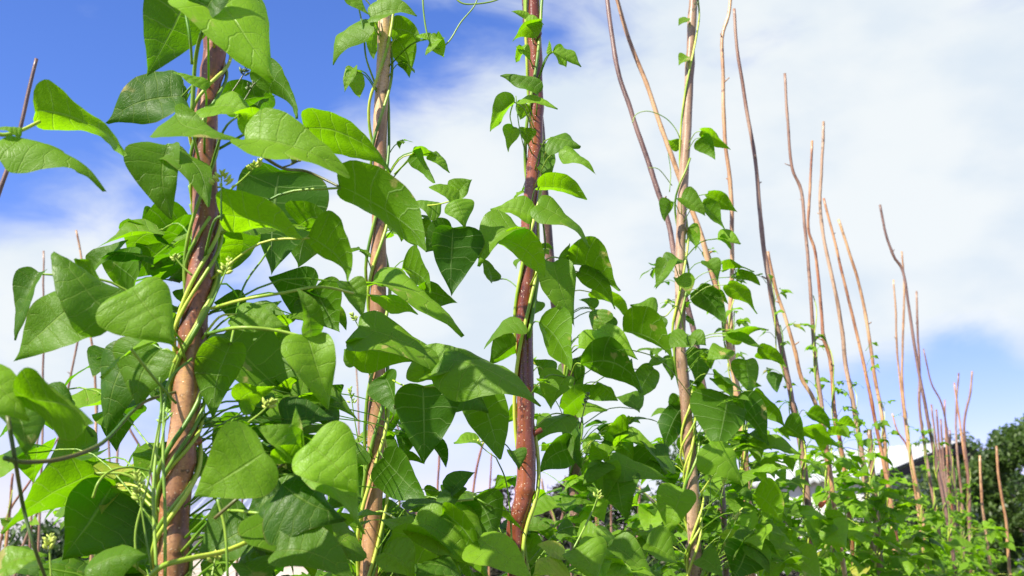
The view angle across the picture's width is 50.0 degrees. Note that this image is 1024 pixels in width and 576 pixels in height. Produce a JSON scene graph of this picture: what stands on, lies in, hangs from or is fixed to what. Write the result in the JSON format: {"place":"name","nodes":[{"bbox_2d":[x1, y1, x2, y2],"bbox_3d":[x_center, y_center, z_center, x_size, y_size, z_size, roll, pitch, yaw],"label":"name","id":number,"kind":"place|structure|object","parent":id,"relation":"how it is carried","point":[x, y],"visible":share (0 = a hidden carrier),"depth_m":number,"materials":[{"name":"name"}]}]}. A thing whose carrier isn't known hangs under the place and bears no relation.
{"place":"outdoors","nodes":[
{"label":"outdoors","id":0,"kind":"place"},
{"bbox_2d":[190,485,415,575],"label":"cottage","id":1,"kind":"structure","parent":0,"point":[200,502],"depth_m":24.46,"materials":[{"name":"white stone"}]},
{"bbox_2d":[0,0,1023,549],"label":"sky","id":2,"kind":"structure","parent":0,"point":[920,103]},
{"bbox_3d":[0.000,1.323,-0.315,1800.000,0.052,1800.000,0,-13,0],"label":"ground","id":3,"kind":"structure","parent":0,"visible":0},
{"bbox_2d":[4,473,13,547],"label":"bean pole","id":4,"kind":"object","parent":3,"relation":"on","point":[9,512],"visible":0.61,"depth_m":4.71,"materials":[{"name":"brown wood"}]},
{"bbox_2d":[0,58,37,195],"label":"bean pole","id":5,"kind":"object","parent":3,"relation":"on","point":[21,123],"visible":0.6,"depth_m":2.78,"materials":[{"name":"brown wood"}]},
{"bbox_2d":[0,438,57,550],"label":"bean pole","id":6,"kind":"object","parent":3,"relation":"on","point":[16,499],"visible":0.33,"depth_m":4.91,"materials":[{"name":"brown wood"}]},
{"bbox_2d":[27,438,38,575],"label":"bean pole","id":7,"kind":"object","parent":3,"relation":"on","point":[31,519],"visible":0.2,"depth_m":5.08,"materials":[{"name":"brown wood"}]},
{"bbox_2d":[37,251,44,551],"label":"bean pole","id":8,"kind":"object","parent":3,"relation":"on","point":[39,515],"visible":0.31,"depth_m":5.18,"materials":[{"name":"brown wood"}]},
{"bbox_2d":[0,518,89,575],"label":"bush","id":9,"kind":"object","parent":3,"relation":"on","point":[57,549],"visible":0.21,"depth_m":13.44,"materials":[{"name":"green plant"}]},
{"bbox_2d":[13,342,78,575],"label":"bean pole","id":10,"kind":"object","parent":3,"relation":"on","point":[68,386],"visible":0.38,"depth_m":5.04,"materials":[{"name":"brown wood"}]},
{"bbox_2d":[0,490,58,575],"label":"bean plant","id":11,"kind":"object","parent":10,"relation":"attached to","point":[4,522],"visible":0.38,"depth_m":4.62,"materials":[{"name":"green plant"}]},
{"bbox_2d":[75,230,96,560],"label":"bean pole","id":12,"kind":"object","parent":3,"relation":"on","point":[95,386],"visible":0.25,"depth_m":4.87,"materials":[{"name":"brown wood"}]},
{"bbox_2d":[108,440,110,461],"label":"bean pole","id":13,"kind":"object","parent":3,"relation":"on","point":[109,450],"visible":0.12,"depth_m":5.75,"materials":[{"name":"brown wood"}]},
{"bbox_2d":[116,447,118,462],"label":"bean pole","id":14,"kind":"object","parent":3,"relation":"on","point":[117,453],"visible":0.06,"depth_m":5.55,"materials":[{"name":"brown wood"}]},
{"bbox_2d":[129,428,155,494],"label":"bean pole","id":15,"kind":"object","parent":3,"relation":"on","point":[133,436],"visible":0.16,"depth_m":5.37,"materials":[{"name":"brown wood"}]},
{"bbox_2d":[192,513,223,574],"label":"bean plant","id":16,"kind":"object","parent":15,"relation":"attached to","point":[201,516],"visible":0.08,"depth_m":5.36,"materials":[{"name":"green plant"}]},
{"bbox_2d":[157,36,225,575],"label":"bean pole","id":17,"kind":"object","parent":3,"relation":"on","point":[185,396],"visible":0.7,"depth_m":1.15,"materials":[{"name":"brown wood"}]},
{"bbox_2d":[0,0,447,575],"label":"bean plant","id":18,"kind":"object","parent":17,"relation":"attached to","point":[292,470],"visible":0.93,"depth_m":1.13,"materials":[{"name":"green plant"}]},
{"bbox_2d":[356,369,361,539],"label":"bean pole","id":19,"kind":"object","parent":3,"relation":"on","point":[358,405],"visible":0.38,"depth_m":6.61,"materials":[{"name":"brown wood"}]},
{"bbox_2d":[359,15,390,575],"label":"bean pole","id":20,"kind":"object","parent":3,"relation":"on","point":[372,527],"visible":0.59,"depth_m":1.79,"materials":[{"name":"brown wood"}]},
{"bbox_2d":[224,0,540,575],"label":"bean plant","id":21,"kind":"object","parent":20,"relation":"attached to","point":[438,537],"visible":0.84,"depth_m":1.57,"materials":[{"name":"green plant"}]},
{"bbox_2d":[437,455,439,489],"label":"bean pole","id":22,"kind":"object","parent":3,"relation":"on","point":[438,472],"visible":0.34,"depth_m":6.32,"materials":[{"name":"brown wood"}]},
{"bbox_2d":[472,442,483,492],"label":"bean pole","id":23,"kind":"object","parent":3,"relation":"on","point":[476,469],"visible":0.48,"depth_m":6.33,"materials":[{"name":"brown wood"}]},
{"bbox_2d":[488,453,491,575],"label":"bean pole","id":24,"kind":"object","parent":3,"relation":"on","point":[490,479],"visible":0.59,"depth_m":6.71,"materials":[{"name":"brown wood"}]},
{"bbox_2d":[506,0,543,575],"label":"bean pole","id":25,"kind":"object","parent":3,"relation":"on","point":[524,488],"visible":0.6,"depth_m":1.86,"materials":[{"name":"brown wood"}]},
{"bbox_2d":[454,0,654,575],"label":"bean plant","id":26,"kind":"object","parent":25,"relation":"attached to","point":[556,279],"visible":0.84,"depth_m":1.82,"materials":[{"name":"green plant"}]},
{"bbox_2d":[464,476,600,575],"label":"bush","id":27,"kind":"object","parent":3,"relation":"on","point":[557,512],"visible":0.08,"depth_m":14.13,"materials":[{"name":"green plant"}]},
{"bbox_2d":[541,478,557,540],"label":"bean pole","id":28,"kind":"object","parent":3,"relation":"on","point":[542,484],"visible":0.36,"depth_m":5.49,"materials":[{"name":"brown wood"}]},
{"bbox_2d":[506,511,594,575],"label":"bean plant","id":29,"kind":"object","parent":28,"relation":"attached to","point":[550,521],"visible":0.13,"depth_m":5.39,"materials":[{"name":"green plant"}]},
{"bbox_2d":[522,0,581,575],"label":"bean pole","id":30,"kind":"object","parent":3,"relation":"on","point":[549,240],"visible":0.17,"depth_m":2.20,"materials":[{"name":"brown wood"}]},
{"bbox_2d":[487,242,696,575],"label":"bean plant","id":31,"kind":"object","parent":30,"relation":"attached to","point":[622,470],"visible":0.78,"depth_m":2.11,"materials":[{"name":"green plant"}]},
{"bbox_2d":[610,504,612,532],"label":"bean pole","id":32,"kind":"object","parent":3,"relation":"on","point":[611,508],"visible":0.29,"depth_m":6.07,"materials":[{"name":"brown wood"}]},
{"bbox_2d":[548,497,684,570],"bbox_3d":[1.384,3.913,15.570,2.219,2.337,2.210,0,-13,0],"label":"bush","id":33,"kind":"object","parent":3,"relation":"on","point":[606,522],"visible":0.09,"depth_m":15.79,"materials":[{"name":"green plant"}]},
{"bbox_2d":[636,486,640,536],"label":"bean pole","id":34,"kind":"object","parent":3,"relation":"on","point":[639,499],"visible":0.16,"depth_m":5.90,"materials":[{"name":"brown wood"}]},
{"bbox_2d":[624,523,648,564],"bbox_3d":[0.704,1.727,5.737,0.675,1.201,0.616,0,-13,0],"label":"bean plant","id":35,"kind":"object","parent":34,"relation":"attached to","point":[629,525],"visible":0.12,"depth_m":5.85,"materials":[{"name":"green plant"}]},
{"bbox_2d":[605,0,728,575],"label":"bean pole","id":36,"kind":"object","parent":3,"relation":"on","point":[725,572],"visible":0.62,"depth_m":3.05,"materials":[{"name":"brown wood"}]},
{"bbox_2d":[613,435,737,575],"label":"bush","id":37,"kind":"object","parent":3,"relation":"on","point":[706,498],"visible":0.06,"depth_m":16.54,"materials":[{"name":"green plant"}]},
{"bbox_2d":[615,0,755,575],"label":"bean pole","id":38,"kind":"object","parent":3,"relation":"on","point":[706,254],"visible":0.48,"depth_m":3.17,"materials":[{"name":"brown wood"}]},
{"bbox_2d":[674,0,701,575],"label":"bean pole","id":39,"kind":"object","parent":3,"relation":"on","point":[684,395],"visible":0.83,"depth_m":2.66,"materials":[{"name":"brown wood"}]},
{"bbox_2d":[563,0,810,575],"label":"bean plant","id":40,"kind":"object","parent":39,"relation":"attached to","point":[747,547],"visible":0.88,"depth_m":2.56,"materials":[{"name":"green plant"}]},
{"bbox_2d":[720,0,748,575],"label":"bean pole","id":41,"kind":"object","parent":3,"relation":"on","point":[729,175],"visible":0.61,"depth_m":3.45,"materials":[{"name":"brown wood"}]},
{"bbox_2d":[663,260,814,575],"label":"bean plant","id":42,"kind":"object","parent":41,"relation":"attached to","point":[737,525],"visible":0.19,"depth_m":3.14,"materials":[{"name":"green plant"}]},
{"bbox_2d":[651,239,845,575],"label":"bean plant","id":43,"kind":"object","parent":41,"relation":"attached to","point":[793,509],"visible":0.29,"depth_m":2.92,"materials":[{"name":"green plant"}]},
{"bbox_2d":[679,504,804,575],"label":"bush","id":44,"kind":"object","parent":3,"relation":"on","point":[792,572],"visible":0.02,"depth_m":16.91,"materials":[{"name":"green plant"}]},
{"bbox_2d":[733,8,812,544],"bbox_3d":[0.852,0.637,3.288,0.231,3.229,0.029,0,-13,0],"label":"bean pole","id":45,"kind":"object","parent":3,"relation":"on","point":[807,494],"visible":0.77,"depth_m":3.46,"materials":[{"name":"brown wood"}]},
{"bbox_2d":[708,273,935,575],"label":"bean plant","id":46,"kind":"object","parent":45,"relation":"attached to","point":[819,434],"visible":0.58,"depth_m":3.22,"materials":[{"name":"green plant"}]},
{"bbox_2d":[767,251,847,575],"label":"bean pole","id":47,"kind":"object","parent":3,"relation":"on","point":[829,466],"visible":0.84,"depth_m":3.53,"materials":[{"name":"brown wood"}]},
{"bbox_2d":[784,73,836,574],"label":"bean pole","id":48,"kind":"object","parent":3,"relation":"on","point":[821,402],"visible":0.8,"depth_m":3.93,"materials":[{"name":"brown wood"}]},
{"bbox_2d":[751,295,908,575],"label":"bean plant","id":49,"kind":"object","parent":48,"relation":"attached to","point":[819,532],"visible":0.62,"depth_m":3.61,"materials":[{"name":"green plant"}]},
{"bbox_2d":[807,140,854,564],"bbox_3d":[1.182,0.891,3.844,0.157,2.992,0.028,0,-13,0],"label":"bean pole","id":50,"kind":"object","parent":3,"relation":"on","point":[839,438],"visible":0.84,"depth_m":4.03,"materials":[{"name":"brown wood"}]},
{"bbox_2d":[785,336,941,575],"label":"bean plant","id":51,"kind":"object","parent":50,"relation":"attached to","point":[866,566],"visible":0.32,"depth_m":3.75,"materials":[{"name":"green plant"}]},
{"bbox_2d":[786,507,886,553],"bbox_3d":[5.575,4.899,19.512,2.501,2.267,2.523,-11,-17,38],"label":"bush","id":52,"kind":"object","parent":3,"relation":"on","point":[859,520],"depth_m":19.28,"materials":[{"name":"green plant"}]},
{"bbox_2d":[817,121,874,562],"bbox_3d":[1.300,0.861,4.061,0.188,3.152,0.024,0,-13,0],"label":"bean pole","id":53,"kind":"object","parent":3,"relation":"on","point":[847,376],"visible":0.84,"depth_m":4.24,"materials":[{"name":"brown wood"}]},
{"bbox_2d":[797,381,975,575],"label":"bean plant","id":54,"kind":"object","parent":53,"relation":"attached to","point":[956,542],"visible":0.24,"depth_m":4.04,"materials":[{"name":"green plant"}]},
{"bbox_2d":[823,198,899,550],"bbox_3d":[1.443,1.038,4.280,0.278,2.909,0.027,0,-13,0],"label":"bean pole","id":55,"kind":"object","parent":3,"relation":"on","point":[886,475],"visible":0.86,"depth_m":4.45,"materials":[{"name":"brown wood"}]},
{"bbox_2d":[837,219,894,549],"bbox_3d":[1.502,1.099,4.467,0.163,2.877,0.021,0,-13,0],"label":"bean pole","id":56,"kind":"object","parent":3,"relation":"on","point":[867,323],"visible":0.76,"depth_m":4.67,"materials":[{"name":"beige wood"}]},
{"bbox_2d":[843,400,948,575],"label":"bean plant","id":57,"kind":"object","parent":56,"relation":"attached to","point":[925,528],"visible":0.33,"depth_m":4.53,"materials":[{"name":"green plant"}]},
{"bbox_2d":[725,440,1022,574],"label":"shed","id":58,"kind":"structure","parent":3,"relation":"on","point":[898,457],"depth_m":28.92,"materials":[{"name":"white glass"}]},
{"bbox_2d":[867,430,882,574],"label":"bean pole","id":59,"kind":"object","parent":3,"relation":"on","point":[869,435],"visible":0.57,"depth_m":3.82,"materials":[{"name":"brown wood"}]},
{"bbox_2d":[837,342,958,575],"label":"bean plant","id":60,"kind":"object","parent":59,"relation":"attached to","point":[902,513],"visible":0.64,"depth_m":3.74,"materials":[{"name":"green plant"}]},
{"bbox_2d":[892,413,924,519],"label":"bean pole","id":61,"kind":"object","parent":3,"relation":"on","point":[902,438],"visible":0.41,"depth_m":6.47,"materials":[{"name":"brown wood"}]},
{"bbox_2d":[893,279,925,570],"bbox_3d":[2.245,1.410,6.038,0.109,3.000,0.020,0,-13,0],"label":"bean pole","id":62,"kind":"object","parent":3,"relation":"on","point":[899,375],"visible":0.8,"depth_m":6.24,"materials":[{"name":"brown wood"}]},
{"bbox_2d":[901,251,929,569],"bbox_3d":[2.196,1.307,5.853,0.131,3.115,0.027,1,-13,-2],"label":"bean pole","id":63,"kind":"object","parent":3,"relation":"on","point":[906,423],"visible":0.79,"depth_m":6.02,"materials":[{"name":"brown wood"}]},
{"bbox_2d":[881,411,998,575],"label":"bean plant","id":64,"kind":"object","parent":63,"relation":"attached to","point":[937,515],"visible":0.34,"depth_m":5.88,"materials":[{"name":"green plant"}]},
{"bbox_2d":[879,204,956,575],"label":"bean pole","id":65,"kind":"object","parent":3,"relation":"on","point":[921,385],"visible":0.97,"depth_m":5.43,"materials":[{"name":"brown wood"}]},
{"bbox_2d":[901,423,1023,575],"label":"bean plant","id":66,"kind":"object","parent":65,"relation":"attached to","point":[975,557],"visible":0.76,"depth_m":5.22,"materials":[{"name":"green plant"}]},
{"bbox_2d":[916,291,945,571],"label":"bean pole","id":67,"kind":"object","parent":3,"relation":"on","point":[921,426],"visible":0.66,"depth_m":6.60,"materials":[{"name":"brown wood"}]},
{"bbox_2d":[883,420,1002,575],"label":"bean plant","id":68,"kind":"object","parent":67,"relation":"attached to","point":[959,519],"visible":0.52,"depth_m":6.40,"materials":[{"name":"green plant"}]},
{"bbox_2d":[883,473,980,575],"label":"tree","id":69,"kind":"object","parent":3,"relation":"on","point":[937,492],"visible":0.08,"depth_m":23.14,"materials":[{"name":"green plant"}]},
{"bbox_2d":[930,404,947,508],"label":"bean pole","id":70,"kind":"object","parent":3,"relation":"on","point":[934,432],"visible":0.34,"depth_m":9.54,"materials":[{"name":"brown wood"}]},
{"bbox_2d":[935,409,951,523],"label":"bean pole","id":71,"kind":"object","parent":3,"relation":"on","point":[940,455],"visible":0.43,"depth_m":9.81,"materials":[{"name":"brown wood"}]},
{"bbox_2d":[940,419,948,500],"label":"bean pole","id":72,"kind":"object","parent":3,"relation":"on","point":[942,449],"visible":0.34,"depth_m":10.11,"materials":[{"name":"brown wood"}]},
{"bbox_2d":[923,349,966,571],"bbox_3d":[2.747,1.724,6.789,0.181,2.737,0.023,0,-13,2],"label":"bean pole","id":73,"kind":"object","parent":3,"relation":"on","point":[948,441],"visible":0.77,"depth_m":6.97,"materials":[{"name":"brown wood"}]},
{"bbox_2d":[913,444,1023,575],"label":"bean plant","id":74,"kind":"object","parent":73,"relation":"attached to","point":[1009,545],"visible":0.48,"depth_m":6.74,"materials":[{"name":"green plant"}]},
{"bbox_2d":[946,427,950,558],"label":"bean pole","id":75,"kind":"object","parent":3,"relation":"on","point":[947,475],"visible":0.13,"depth_m":10.47,"materials":[{"name":"brown wood"}]},
{"bbox_2d":[944,400,956,555],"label":"bean pole","id":76,"kind":"object","parent":3,"relation":"on","point":[945,439],"visible":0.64,"depth_m":7.92,"materials":[{"name":"brown wood"}]},
{"bbox_2d":[911,469,1006,574],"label":"bean plant","id":77,"kind":"object","parent":76,"relation":"attached to","point":[1003,559],"visible":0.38,"depth_m":7.77,"materials":[{"name":"green plant"}]},
{"bbox_2d":[949,430,960,560],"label":"bean pole","id":78,"kind":"object","parent":3,"relation":"on","point":[954,505],"visible":0.28,"depth_m":10.14,"materials":[{"name":"brown wood"}]},
{"bbox_2d":[955,373,964,573],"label":"bean pole","id":79,"kind":"object","parent":3,"relation":"on","point":[959,473],"visible":0.67,"depth_m":8.34,"materials":[{"name":"brown wood"}]},
{"bbox_2d":[953,383,972,559],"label":"bean pole","id":80,"kind":"object","parent":3,"relation":"on","point":[960,426],"visible":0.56,"depth_m":8.18,"materials":[{"name":"brown wood"}]},
{"bbox_2d":[962,371,972,574],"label":"bean pole","id":81,"kind":"object","parent":3,"relation":"on","point":[965,452],"visible":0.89,"depth_m":7.73,"materials":[{"name":"brown wood"}]},
{"bbox_2d":[916,466,1023,574],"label":"bean plant","id":82,"kind":"object","parent":81,"relation":"attached to","point":[1000,537],"visible":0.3,"depth_m":7.63,"materials":[{"name":"green plant"}]},
{"bbox_2d":[912,429,1023,565],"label":"tree","id":83,"kind":"object","parent":3,"relation":"on","point":[1009,486],"visible":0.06,"depth_m":28.97,"materials":[{"name":"green plant"}]},
{"bbox_2d":[915,413,1023,575],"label":"tree","id":84,"kind":"object","parent":3,"relation":"on","point":[1009,442],"visible":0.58,"depth_m":25.00,"materials":[{"name":"green plant"}]},
{"bbox_2d":[979,455,995,574],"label":"bean pole","id":85,"kind":"object","parent":3,"relation":"on","point":[983,512],"visible":0.61,"depth_m":7.06,"materials":[{"name":"brown wood"}]},
{"bbox_2d":[995,446,1011,575],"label":"bean pole","id":86,"kind":"object","parent":3,"relation":"on","point":[1005,517],"visible":0.88,"depth_m":6.86,"materials":[{"name":"brown wood"}]},
{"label":"bean pole","id":87,"kind":"object","parent":3,"relation":"on","visible":0},
{"bbox_2d":[53,517,89,564],"bbox_3d":[-1.975,1.602,5.213,0.607,1.201,0.535,3,-14,-11],"label":"bean plant","id":88,"kind":"object","parent":87,"relation":"attached to","point":[61,527],"visible":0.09,"depth_m":5.22,"materials":[{"name":"green plant"}]},
{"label":"bean pole","id":89,"kind":"object","parent":3,"relation":"on","visible":0},
{"bbox_2d":[191,533,238,575],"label":"bean plant","id":90,"kind":"object","parent":89,"relation":"attached to","point":[193,534],"visible":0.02,"depth_m":5.86,"materials":[{"name":"green plant"}]},
{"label":"bean pole","id":91,"kind":"object","parent":3,"relation":"on","visible":0},
{"bbox_2d":[563,514,616,565],"bbox_3d":[0.455,1.779,5.956,0.650,1.201,0.608,0,-13,0],"label":"bean plant","id":92,"kind":"object","parent":91,"relation":"attached to","point":[615,527],"visible":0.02,"depth_m":6.11,"materials":[{"name":"green plant"}]}
]}

